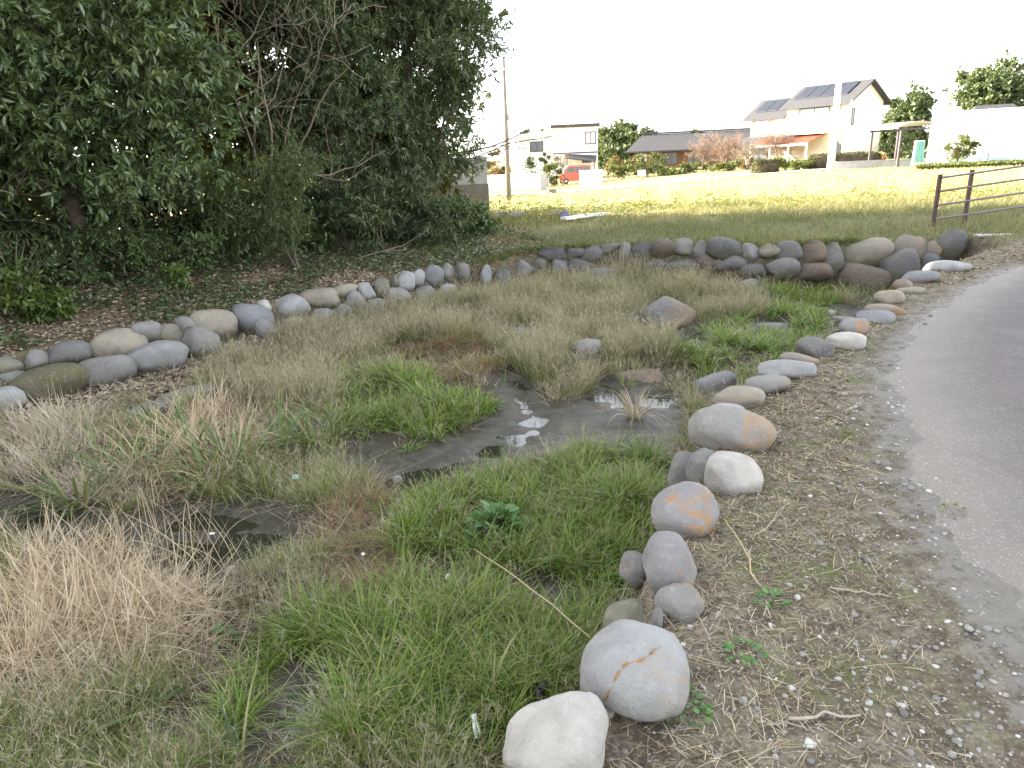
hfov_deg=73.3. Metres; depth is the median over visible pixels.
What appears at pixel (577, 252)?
wall stone
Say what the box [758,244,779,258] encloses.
wall stone
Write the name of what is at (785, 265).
wall stone
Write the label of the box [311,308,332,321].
wall stone
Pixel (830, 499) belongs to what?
moss and sprigs
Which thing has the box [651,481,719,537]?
boulder
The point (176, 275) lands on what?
seedling
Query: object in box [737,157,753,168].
garden shrub
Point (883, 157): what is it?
garden shrub
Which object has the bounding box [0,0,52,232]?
evergreen tree
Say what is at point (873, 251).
wall stone
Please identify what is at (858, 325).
boulder
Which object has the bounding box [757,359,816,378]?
boulder
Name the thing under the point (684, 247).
wall stone
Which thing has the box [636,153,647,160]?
window
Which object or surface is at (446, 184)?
evergreen tree
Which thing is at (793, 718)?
stick
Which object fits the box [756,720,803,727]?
stick
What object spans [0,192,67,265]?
undergrowth shrub
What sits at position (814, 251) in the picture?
wall stone
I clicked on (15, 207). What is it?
undergrowth shrub
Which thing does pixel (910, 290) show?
boulder
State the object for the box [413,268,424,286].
wall stone
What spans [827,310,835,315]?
rock
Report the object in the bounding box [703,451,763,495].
boulder
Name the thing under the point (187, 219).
undergrowth shrub
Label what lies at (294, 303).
wall stone
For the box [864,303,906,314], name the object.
boulder
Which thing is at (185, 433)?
iris clump
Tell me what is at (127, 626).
dry grass clump
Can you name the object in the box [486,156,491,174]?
garden shrub
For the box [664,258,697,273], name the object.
wall stone
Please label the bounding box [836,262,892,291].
wall stone
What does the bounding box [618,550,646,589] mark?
boulder
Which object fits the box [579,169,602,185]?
garden wall
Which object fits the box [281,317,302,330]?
wall stone
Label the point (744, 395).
boulder
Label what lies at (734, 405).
boulder
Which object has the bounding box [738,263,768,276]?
wall stone
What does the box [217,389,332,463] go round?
iris clump
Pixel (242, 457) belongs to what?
iris clump
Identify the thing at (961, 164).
vegetable rows
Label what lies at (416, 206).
undergrowth shrub
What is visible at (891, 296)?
boulder
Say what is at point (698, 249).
wall stone
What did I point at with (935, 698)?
gravel
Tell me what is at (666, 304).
rock
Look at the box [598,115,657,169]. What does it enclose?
tree
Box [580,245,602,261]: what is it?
wall stone
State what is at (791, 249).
wall stone
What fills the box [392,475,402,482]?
rock
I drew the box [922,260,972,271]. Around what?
boulder
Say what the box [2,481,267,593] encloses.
dry grass clump
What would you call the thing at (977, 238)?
culvert wall
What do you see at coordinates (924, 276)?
boulder
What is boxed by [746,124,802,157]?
bare tree
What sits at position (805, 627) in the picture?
dead stems
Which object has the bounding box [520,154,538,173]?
conifer
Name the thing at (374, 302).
wall stone
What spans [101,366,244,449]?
iris clump
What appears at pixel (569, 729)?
boulder
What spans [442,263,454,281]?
wall stone
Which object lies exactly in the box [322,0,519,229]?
evergreen tree
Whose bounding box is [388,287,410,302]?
wall stone
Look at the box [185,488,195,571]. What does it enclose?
dry stalk
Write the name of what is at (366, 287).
wall stone
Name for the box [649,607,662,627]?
boulder
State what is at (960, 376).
asphalt path
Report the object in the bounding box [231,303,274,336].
wall stone
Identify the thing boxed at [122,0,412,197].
bare bush
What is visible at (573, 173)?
van
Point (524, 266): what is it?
wall stone
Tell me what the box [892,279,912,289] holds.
boulder
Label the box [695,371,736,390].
rock
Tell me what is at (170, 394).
rock
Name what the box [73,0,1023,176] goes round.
sky
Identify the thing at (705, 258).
wall stone
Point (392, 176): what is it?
undergrowth shrub
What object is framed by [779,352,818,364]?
boulder
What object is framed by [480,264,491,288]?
wall stone
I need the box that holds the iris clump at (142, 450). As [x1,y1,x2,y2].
[35,404,211,508]
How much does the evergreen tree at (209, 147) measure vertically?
9.887 m
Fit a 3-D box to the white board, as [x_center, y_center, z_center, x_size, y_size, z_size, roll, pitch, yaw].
[2.026,-4.720,19.543,1.666,0.170,0.240,-18,23,-40]
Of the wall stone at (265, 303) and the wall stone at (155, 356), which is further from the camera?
the wall stone at (265, 303)
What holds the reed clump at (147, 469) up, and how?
on the ground at (466, 447)
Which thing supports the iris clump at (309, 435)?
on the ground at (466, 447)
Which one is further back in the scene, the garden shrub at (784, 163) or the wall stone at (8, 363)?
the garden shrub at (784, 163)
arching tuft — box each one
[600,382,679,428]
[601,235,644,269]
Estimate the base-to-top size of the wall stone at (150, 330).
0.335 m
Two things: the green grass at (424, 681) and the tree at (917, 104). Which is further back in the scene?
the tree at (917, 104)
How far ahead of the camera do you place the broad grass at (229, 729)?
2.86 m
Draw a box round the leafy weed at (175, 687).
[53,652,189,767]
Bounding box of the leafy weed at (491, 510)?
[461,500,533,549]
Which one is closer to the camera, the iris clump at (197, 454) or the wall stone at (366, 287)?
the iris clump at (197, 454)
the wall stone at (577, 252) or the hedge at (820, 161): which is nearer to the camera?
the wall stone at (577, 252)
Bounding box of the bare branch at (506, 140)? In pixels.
[440,45,588,162]
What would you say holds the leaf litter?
on the ground at (466, 447)
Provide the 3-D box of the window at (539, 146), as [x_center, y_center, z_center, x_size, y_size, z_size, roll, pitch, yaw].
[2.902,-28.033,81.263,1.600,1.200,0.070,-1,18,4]
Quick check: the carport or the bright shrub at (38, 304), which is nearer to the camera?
the bright shrub at (38, 304)
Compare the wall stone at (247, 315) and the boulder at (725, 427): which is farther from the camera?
the wall stone at (247, 315)
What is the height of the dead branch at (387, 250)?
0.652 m
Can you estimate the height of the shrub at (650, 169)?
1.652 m
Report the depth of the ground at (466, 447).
3.38 m
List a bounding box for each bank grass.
[418,186,1023,271]
[490,188,1023,248]
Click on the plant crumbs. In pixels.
(820, 524)
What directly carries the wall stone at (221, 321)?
on the ground at (466, 447)
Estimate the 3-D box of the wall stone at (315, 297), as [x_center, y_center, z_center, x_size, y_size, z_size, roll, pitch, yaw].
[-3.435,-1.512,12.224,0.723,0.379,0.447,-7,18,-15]
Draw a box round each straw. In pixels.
[0,270,890,767]
[0,363,309,745]
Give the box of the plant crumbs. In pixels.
[605,234,1023,767]
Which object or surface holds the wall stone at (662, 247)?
on the wall stone at (658, 261)
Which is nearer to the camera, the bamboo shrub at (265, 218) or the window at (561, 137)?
the bamboo shrub at (265, 218)
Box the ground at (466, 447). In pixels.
[0,147,1023,767]
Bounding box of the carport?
[865,121,933,167]
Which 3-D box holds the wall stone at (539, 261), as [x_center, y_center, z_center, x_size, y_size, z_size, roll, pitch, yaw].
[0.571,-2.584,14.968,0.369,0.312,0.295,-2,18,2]
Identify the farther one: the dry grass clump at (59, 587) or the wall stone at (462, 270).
the wall stone at (462, 270)
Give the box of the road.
[252,163,923,204]
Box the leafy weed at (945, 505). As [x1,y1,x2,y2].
[935,502,966,515]
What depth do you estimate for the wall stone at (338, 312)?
11.93 m
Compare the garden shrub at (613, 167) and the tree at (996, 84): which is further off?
the tree at (996, 84)
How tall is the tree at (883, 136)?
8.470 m
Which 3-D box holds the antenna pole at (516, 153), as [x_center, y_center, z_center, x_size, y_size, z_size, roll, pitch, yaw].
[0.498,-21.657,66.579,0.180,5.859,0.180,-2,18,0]
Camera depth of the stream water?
4.96 m
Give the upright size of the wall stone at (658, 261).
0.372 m
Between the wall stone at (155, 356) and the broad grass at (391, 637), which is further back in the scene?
the wall stone at (155, 356)
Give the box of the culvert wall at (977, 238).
[974,233,1016,246]
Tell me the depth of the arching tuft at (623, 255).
14.50 m
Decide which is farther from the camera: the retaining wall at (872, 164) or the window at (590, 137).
the window at (590, 137)
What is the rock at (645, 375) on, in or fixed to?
on the ground at (466, 447)
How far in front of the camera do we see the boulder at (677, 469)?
3.90 m
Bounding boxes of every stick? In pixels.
[396,647,438,742]
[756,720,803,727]
[788,710,860,720]
[832,587,887,595]
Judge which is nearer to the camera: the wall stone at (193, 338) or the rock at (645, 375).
the rock at (645, 375)
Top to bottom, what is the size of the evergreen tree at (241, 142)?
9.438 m
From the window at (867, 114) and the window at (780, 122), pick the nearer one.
the window at (867, 114)
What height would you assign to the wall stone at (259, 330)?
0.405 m
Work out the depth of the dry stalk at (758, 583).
2.78 m
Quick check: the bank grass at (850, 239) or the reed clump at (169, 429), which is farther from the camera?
the bank grass at (850, 239)
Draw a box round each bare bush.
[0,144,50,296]
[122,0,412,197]
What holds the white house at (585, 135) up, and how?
on the ground at (466, 447)
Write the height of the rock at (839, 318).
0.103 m
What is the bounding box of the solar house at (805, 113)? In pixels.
[734,78,892,160]
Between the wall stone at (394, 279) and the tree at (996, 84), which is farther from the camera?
the tree at (996, 84)
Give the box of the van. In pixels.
[555,165,590,183]
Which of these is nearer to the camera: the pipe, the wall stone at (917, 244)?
the pipe
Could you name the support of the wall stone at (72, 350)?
on the ground at (466, 447)
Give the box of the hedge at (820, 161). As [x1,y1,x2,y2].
[808,151,881,168]
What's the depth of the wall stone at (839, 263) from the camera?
13.62 m
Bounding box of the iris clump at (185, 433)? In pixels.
[113,388,268,471]
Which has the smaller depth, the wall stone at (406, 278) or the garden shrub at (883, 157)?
the wall stone at (406, 278)
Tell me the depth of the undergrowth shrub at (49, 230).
12.26 m
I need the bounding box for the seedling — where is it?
[159,262,194,310]
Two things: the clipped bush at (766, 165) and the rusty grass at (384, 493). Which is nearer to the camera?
the rusty grass at (384, 493)
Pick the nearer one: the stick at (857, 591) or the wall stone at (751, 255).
the stick at (857, 591)
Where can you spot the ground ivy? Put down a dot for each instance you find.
(231, 284)
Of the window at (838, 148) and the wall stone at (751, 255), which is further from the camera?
the window at (838, 148)
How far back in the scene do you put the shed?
76.57 m
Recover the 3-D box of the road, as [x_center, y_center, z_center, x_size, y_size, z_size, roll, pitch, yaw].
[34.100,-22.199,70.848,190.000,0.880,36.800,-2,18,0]
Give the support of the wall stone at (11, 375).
on the ground at (466, 447)
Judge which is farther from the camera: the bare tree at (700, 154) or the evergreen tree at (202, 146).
the bare tree at (700, 154)
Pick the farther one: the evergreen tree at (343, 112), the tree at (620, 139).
the tree at (620, 139)
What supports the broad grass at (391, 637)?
on the ground at (466, 447)
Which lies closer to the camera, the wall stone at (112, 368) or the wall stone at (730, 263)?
the wall stone at (112, 368)
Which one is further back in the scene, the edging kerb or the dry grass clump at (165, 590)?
the edging kerb
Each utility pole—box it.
[497,57,512,200]
[826,49,844,171]
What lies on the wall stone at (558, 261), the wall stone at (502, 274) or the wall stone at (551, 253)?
the wall stone at (551, 253)
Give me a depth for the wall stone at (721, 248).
13.93 m
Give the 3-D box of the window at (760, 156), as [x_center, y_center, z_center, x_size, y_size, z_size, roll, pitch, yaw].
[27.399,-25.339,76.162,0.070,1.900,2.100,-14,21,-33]
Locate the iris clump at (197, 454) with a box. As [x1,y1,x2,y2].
[131,412,280,513]
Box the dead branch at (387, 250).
[358,227,429,258]
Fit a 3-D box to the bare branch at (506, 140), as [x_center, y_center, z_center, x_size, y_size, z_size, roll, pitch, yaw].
[0.284,-7.069,17.514,3.737,2.662,2.651,4,19,18]
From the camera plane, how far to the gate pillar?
61.46 m
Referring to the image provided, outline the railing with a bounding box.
[931,165,1023,227]
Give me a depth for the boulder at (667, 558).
2.64 m
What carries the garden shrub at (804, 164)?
on the ground at (466, 447)
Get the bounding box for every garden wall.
[487,173,539,191]
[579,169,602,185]
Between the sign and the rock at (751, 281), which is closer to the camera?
the rock at (751, 281)
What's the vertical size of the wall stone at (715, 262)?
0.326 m
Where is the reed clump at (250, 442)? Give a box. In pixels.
[124,403,308,498]
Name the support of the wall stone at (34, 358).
on the ground at (466, 447)
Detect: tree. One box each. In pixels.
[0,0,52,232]
[0,0,267,273]
[4,31,75,218]
[10,0,238,234]
[114,3,270,217]
[173,0,387,215]
[219,0,439,240]
[231,0,456,201]
[309,0,510,199]
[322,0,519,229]
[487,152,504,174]
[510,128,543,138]
[538,149,564,185]
[551,146,573,184]
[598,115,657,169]
[598,135,608,169]
[684,131,733,168]
[702,129,752,167]
[730,140,765,169]
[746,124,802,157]
[878,96,902,158]
[881,79,939,158]
[941,49,1023,110]
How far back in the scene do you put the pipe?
2.97 m
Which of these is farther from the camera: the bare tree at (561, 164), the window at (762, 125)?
the window at (762, 125)
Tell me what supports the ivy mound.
on the ground at (466, 447)
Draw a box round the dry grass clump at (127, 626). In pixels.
[0,541,246,731]
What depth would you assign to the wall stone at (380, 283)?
12.97 m
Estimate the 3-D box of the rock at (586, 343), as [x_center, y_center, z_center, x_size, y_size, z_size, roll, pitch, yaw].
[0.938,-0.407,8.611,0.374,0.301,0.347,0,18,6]
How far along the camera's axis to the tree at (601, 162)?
120.49 m
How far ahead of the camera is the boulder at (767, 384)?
4.83 m
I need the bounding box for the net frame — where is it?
[910,140,924,166]
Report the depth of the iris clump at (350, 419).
6.38 m
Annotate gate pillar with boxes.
[540,174,546,189]
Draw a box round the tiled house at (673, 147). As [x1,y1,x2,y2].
[625,128,750,168]
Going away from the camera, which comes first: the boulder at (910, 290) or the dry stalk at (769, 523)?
the dry stalk at (769, 523)
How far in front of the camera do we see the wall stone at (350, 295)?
12.43 m
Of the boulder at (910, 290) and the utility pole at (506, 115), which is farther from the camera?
the utility pole at (506, 115)
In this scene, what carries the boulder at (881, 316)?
on the ground at (466, 447)
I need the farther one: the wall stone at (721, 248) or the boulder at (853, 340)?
the wall stone at (721, 248)
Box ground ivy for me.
[0,226,573,350]
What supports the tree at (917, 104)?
on the ground at (466, 447)
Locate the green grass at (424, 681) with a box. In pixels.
[0,261,891,767]
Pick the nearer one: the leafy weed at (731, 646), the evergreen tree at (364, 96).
the leafy weed at (731, 646)
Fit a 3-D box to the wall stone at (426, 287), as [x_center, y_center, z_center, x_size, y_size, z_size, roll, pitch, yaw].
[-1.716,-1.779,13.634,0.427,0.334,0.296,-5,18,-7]
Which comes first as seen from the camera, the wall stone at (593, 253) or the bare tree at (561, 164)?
the wall stone at (593, 253)
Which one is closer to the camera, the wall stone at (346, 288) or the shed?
the wall stone at (346, 288)
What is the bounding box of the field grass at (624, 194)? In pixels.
[329,164,1023,233]
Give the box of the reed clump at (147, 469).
[49,397,220,513]
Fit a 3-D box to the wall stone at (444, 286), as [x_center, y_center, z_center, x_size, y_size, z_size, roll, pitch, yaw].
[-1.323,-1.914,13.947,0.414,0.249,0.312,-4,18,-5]
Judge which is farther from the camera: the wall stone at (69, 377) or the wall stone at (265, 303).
the wall stone at (265, 303)
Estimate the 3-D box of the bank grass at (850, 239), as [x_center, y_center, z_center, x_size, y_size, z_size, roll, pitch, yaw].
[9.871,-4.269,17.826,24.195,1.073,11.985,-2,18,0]
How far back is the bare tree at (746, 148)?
66.59 m
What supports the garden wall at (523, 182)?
on the ground at (466, 447)
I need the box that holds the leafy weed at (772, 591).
[753,586,790,607]
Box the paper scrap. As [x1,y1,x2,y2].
[471,713,480,738]
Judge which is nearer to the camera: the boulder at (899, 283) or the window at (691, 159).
the boulder at (899, 283)
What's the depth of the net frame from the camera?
51.45 m
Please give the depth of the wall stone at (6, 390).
7.72 m
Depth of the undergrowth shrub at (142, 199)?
14.68 m
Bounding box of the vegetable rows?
[915,159,1023,169]
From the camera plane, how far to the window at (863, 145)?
69.39 m
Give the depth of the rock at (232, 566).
4.24 m
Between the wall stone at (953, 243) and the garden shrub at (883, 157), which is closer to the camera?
the wall stone at (953, 243)
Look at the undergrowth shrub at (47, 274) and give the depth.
11.04 m
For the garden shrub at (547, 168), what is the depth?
66.79 m
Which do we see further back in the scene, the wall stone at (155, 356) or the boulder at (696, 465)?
the wall stone at (155, 356)
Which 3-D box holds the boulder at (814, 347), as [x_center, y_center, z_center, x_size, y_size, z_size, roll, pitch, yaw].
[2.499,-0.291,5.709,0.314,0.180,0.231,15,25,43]
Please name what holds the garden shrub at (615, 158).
on the ground at (466, 447)
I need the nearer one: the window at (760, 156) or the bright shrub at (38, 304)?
the bright shrub at (38, 304)
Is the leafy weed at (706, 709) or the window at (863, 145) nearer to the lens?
the leafy weed at (706, 709)
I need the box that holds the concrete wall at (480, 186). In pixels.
[399,157,489,213]
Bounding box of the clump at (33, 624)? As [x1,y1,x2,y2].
[0,546,151,723]
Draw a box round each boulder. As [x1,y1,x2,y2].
[503,691,608,767]
[580,619,689,721]
[603,598,646,626]
[605,707,614,718]
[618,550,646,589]
[641,531,696,594]
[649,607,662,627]
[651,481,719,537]
[654,583,704,622]
[667,451,692,485]
[686,448,713,483]
[688,405,776,451]
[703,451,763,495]
[711,403,744,408]
[712,385,765,406]
[745,374,790,394]
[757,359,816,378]
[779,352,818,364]
[795,337,834,357]
[825,332,866,349]
[839,318,868,333]
[856,310,895,323]
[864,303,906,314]
[874,290,904,303]
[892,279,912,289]
[896,287,925,293]
[901,270,940,282]
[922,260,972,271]
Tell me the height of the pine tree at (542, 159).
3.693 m
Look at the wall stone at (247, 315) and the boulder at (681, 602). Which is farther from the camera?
the wall stone at (247, 315)
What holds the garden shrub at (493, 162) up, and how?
on the ground at (466, 447)
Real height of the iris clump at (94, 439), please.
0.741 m
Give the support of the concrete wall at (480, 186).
on the ground at (466, 447)
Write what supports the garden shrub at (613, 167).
on the ground at (466, 447)
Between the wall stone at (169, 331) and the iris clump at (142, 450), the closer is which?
the iris clump at (142, 450)
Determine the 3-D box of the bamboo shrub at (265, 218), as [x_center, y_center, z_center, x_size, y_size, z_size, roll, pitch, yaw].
[-4.444,-3.382,12.628,2.870,2.808,1.799,-2,18,0]
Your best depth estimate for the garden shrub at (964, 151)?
49.44 m
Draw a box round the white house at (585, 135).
[515,123,599,176]
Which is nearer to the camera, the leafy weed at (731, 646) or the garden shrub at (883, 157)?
the leafy weed at (731, 646)
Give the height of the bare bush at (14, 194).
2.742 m
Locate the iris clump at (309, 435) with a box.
[237,399,379,466]
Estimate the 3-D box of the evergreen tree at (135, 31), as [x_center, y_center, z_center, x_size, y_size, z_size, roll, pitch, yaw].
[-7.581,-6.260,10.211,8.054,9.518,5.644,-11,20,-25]
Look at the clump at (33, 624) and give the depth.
3.36 m
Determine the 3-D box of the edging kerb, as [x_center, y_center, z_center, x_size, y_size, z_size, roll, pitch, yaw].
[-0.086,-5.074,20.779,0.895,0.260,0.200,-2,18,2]
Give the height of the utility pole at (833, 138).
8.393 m
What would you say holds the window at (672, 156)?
in the tiled house at (673, 147)
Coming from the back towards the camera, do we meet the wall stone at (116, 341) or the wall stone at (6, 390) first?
the wall stone at (116, 341)
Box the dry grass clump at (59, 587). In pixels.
[0,508,189,691]
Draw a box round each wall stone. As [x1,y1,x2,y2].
[0,355,24,372]
[0,370,23,384]
[0,385,26,410]
[8,362,90,401]
[24,349,48,370]
[47,339,91,363]
[79,354,136,388]
[88,328,148,357]
[128,340,188,373]
[131,320,161,342]
[159,323,182,341]
[173,316,195,333]
[181,326,220,357]
[189,309,237,339]
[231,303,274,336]
[254,317,275,338]
[257,299,271,310]
[274,294,310,318]
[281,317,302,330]
[300,287,339,308]
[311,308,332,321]
[333,283,357,297]
[336,304,352,317]
[346,290,367,308]
[356,282,375,299]
[368,298,384,309]
[373,277,389,298]
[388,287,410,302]
[390,274,398,286]
[397,271,414,293]
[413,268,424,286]
[415,286,434,299]
[425,265,443,287]
[439,283,456,294]
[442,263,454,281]
[455,262,470,282]
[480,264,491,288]
[495,270,511,286]
[517,259,533,279]
[532,258,546,269]
[537,246,566,260]
[551,259,567,273]
[566,248,583,260]
[567,258,594,275]
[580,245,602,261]
[589,268,618,281]
[600,243,619,254]
[618,242,630,261]
[630,242,652,259]
[643,259,666,273]
[649,239,676,257]
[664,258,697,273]
[675,237,694,255]
[692,240,706,259]
[697,253,713,274]
[705,237,743,260]
[712,259,720,268]
[714,255,747,272]
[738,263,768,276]
[742,243,758,262]
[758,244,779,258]
[766,257,800,279]
[775,241,802,260]
[797,262,833,281]
[801,240,827,262]
[824,242,844,271]
[829,252,840,278]
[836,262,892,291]
[843,237,894,266]
[878,248,920,286]
[893,234,927,263]
[921,253,939,269]
[927,241,941,255]
[938,229,967,260]
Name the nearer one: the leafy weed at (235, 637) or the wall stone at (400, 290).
the leafy weed at (235, 637)
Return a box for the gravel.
[608,234,1023,767]
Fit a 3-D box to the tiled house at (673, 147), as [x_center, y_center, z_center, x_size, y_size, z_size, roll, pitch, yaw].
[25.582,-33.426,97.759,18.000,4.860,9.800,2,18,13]
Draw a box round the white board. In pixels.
[560,213,604,220]
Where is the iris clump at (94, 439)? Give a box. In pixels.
[17,404,159,490]
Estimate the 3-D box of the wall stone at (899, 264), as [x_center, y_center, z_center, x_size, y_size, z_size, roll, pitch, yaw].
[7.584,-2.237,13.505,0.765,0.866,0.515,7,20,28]
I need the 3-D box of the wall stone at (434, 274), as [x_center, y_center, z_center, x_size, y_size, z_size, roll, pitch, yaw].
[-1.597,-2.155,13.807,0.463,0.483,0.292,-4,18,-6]
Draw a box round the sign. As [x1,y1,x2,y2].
[638,170,645,182]
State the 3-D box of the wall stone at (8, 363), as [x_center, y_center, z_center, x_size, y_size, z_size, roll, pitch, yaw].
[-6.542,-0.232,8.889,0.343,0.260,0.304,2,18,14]
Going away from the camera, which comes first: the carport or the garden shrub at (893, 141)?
the carport
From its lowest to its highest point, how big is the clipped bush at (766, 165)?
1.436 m
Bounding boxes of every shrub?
[0,162,55,247]
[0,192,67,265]
[0,233,114,294]
[0,257,80,327]
[10,177,175,269]
[58,211,239,285]
[93,161,216,242]
[156,189,271,264]
[191,119,343,269]
[242,176,350,253]
[302,170,474,255]
[311,166,431,237]
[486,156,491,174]
[489,147,515,174]
[542,162,561,186]
[604,156,625,178]
[606,157,635,178]
[619,154,652,176]
[633,162,658,176]
[646,152,671,175]
[653,165,686,175]
[678,159,711,172]
[708,158,741,171]
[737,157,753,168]
[774,155,798,169]
[789,157,814,169]
[878,130,917,159]
[879,152,886,159]
[939,128,981,162]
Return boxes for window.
[530,141,543,151]
[557,134,568,146]
[585,131,595,143]
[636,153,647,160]
[653,152,676,165]
[687,151,711,163]
[751,147,767,158]
[755,120,768,131]
[773,116,786,130]
[798,106,829,121]
[836,141,841,152]
[851,108,854,124]
[857,140,869,151]
[863,111,871,123]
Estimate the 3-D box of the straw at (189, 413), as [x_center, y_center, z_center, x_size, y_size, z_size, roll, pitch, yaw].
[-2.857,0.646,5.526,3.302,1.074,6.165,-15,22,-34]
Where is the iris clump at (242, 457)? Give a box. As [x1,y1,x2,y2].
[143,402,321,497]
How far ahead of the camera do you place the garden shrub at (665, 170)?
68.70 m
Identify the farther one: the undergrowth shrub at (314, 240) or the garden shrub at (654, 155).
the garden shrub at (654, 155)
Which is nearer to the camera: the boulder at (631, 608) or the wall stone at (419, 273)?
the boulder at (631, 608)
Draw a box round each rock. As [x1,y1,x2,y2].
[127,399,183,420]
[154,383,222,400]
[225,565,236,574]
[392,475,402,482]
[511,327,535,335]
[572,339,601,360]
[614,368,662,382]
[637,296,695,333]
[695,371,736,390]
[741,278,758,287]
[756,323,788,329]
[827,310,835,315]
[832,316,855,320]
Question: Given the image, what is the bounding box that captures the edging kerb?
[494,211,523,216]
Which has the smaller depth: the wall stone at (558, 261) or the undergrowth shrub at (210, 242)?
the undergrowth shrub at (210, 242)
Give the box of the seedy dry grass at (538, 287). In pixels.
[0,251,955,767]
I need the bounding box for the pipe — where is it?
[533,682,545,702]
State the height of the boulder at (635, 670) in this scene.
0.290 m
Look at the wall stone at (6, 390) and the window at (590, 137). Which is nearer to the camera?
the wall stone at (6, 390)
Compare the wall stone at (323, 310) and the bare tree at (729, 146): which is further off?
the bare tree at (729, 146)
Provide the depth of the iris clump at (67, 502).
5.18 m
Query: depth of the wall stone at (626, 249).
14.65 m
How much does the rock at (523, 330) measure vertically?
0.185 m
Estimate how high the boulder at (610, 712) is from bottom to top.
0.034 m
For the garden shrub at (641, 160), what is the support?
on the ground at (466, 447)
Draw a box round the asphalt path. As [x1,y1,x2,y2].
[879,267,1023,613]
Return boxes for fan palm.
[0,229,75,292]
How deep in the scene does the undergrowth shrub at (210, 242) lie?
11.67 m
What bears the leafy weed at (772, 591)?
on the ground at (466, 447)
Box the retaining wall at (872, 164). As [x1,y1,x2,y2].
[835,159,911,168]
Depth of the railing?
15.10 m
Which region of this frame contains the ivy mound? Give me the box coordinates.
[421,192,504,236]
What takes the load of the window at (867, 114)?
in the solar house at (805, 113)
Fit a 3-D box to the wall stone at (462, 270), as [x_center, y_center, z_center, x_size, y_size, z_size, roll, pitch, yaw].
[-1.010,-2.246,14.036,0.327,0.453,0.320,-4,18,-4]
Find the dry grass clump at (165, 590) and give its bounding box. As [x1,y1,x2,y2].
[0,515,257,698]
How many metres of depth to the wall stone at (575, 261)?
14.83 m
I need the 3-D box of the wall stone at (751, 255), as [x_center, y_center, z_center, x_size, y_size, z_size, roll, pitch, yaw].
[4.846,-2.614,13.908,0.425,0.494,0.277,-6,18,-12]
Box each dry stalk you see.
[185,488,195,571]
[474,549,590,637]
[724,518,760,585]
[752,502,790,540]
[836,460,886,474]
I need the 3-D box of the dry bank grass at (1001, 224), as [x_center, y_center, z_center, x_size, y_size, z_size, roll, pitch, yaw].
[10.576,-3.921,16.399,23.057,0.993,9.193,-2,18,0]
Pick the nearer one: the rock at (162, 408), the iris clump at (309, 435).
the iris clump at (309, 435)
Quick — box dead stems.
[503,235,1023,767]
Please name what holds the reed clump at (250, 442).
on the ground at (466, 447)
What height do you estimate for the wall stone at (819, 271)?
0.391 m
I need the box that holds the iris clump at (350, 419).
[283,388,394,461]
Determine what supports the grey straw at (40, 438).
on the ground at (466, 447)
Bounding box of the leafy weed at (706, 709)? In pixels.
[666,683,714,728]
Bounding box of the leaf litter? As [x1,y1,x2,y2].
[0,224,543,428]
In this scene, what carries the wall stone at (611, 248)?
on the ground at (466, 447)
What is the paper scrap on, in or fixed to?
on the ground at (466, 447)
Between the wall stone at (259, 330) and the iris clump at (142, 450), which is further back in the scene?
the wall stone at (259, 330)
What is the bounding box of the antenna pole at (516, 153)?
[515,128,517,173]
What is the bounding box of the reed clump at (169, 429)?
[107,375,250,474]
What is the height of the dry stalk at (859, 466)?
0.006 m
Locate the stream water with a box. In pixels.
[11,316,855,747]
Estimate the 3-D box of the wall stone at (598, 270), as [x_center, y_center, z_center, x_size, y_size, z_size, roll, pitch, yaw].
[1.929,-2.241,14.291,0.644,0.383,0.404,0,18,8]
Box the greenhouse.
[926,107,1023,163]
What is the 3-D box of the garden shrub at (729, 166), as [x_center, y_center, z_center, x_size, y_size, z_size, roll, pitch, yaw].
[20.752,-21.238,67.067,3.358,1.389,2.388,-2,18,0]
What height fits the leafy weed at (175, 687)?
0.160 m
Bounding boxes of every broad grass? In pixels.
[0,641,177,767]
[171,665,331,767]
[351,595,432,696]
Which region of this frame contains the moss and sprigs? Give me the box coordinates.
[687,242,1023,650]
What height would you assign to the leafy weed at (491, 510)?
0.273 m
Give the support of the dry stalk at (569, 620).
on the ground at (466, 447)
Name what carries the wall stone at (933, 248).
on the ground at (466, 447)
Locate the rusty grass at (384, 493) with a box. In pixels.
[0,281,876,767]
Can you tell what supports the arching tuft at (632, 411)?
on the ground at (466, 447)
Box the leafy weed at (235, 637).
[189,619,241,653]
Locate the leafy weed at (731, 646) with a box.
[722,635,767,666]
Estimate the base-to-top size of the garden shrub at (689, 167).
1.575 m
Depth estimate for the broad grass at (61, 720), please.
2.94 m
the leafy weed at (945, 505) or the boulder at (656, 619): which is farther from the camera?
the leafy weed at (945, 505)
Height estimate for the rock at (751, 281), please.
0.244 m
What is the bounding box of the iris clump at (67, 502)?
[0,447,154,535]
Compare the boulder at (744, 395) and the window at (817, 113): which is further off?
the window at (817, 113)
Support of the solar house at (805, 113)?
on the ground at (466, 447)
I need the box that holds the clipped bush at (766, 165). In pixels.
[750,158,779,172]
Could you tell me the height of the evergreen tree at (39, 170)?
9.661 m
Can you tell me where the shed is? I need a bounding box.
[971,103,1016,109]

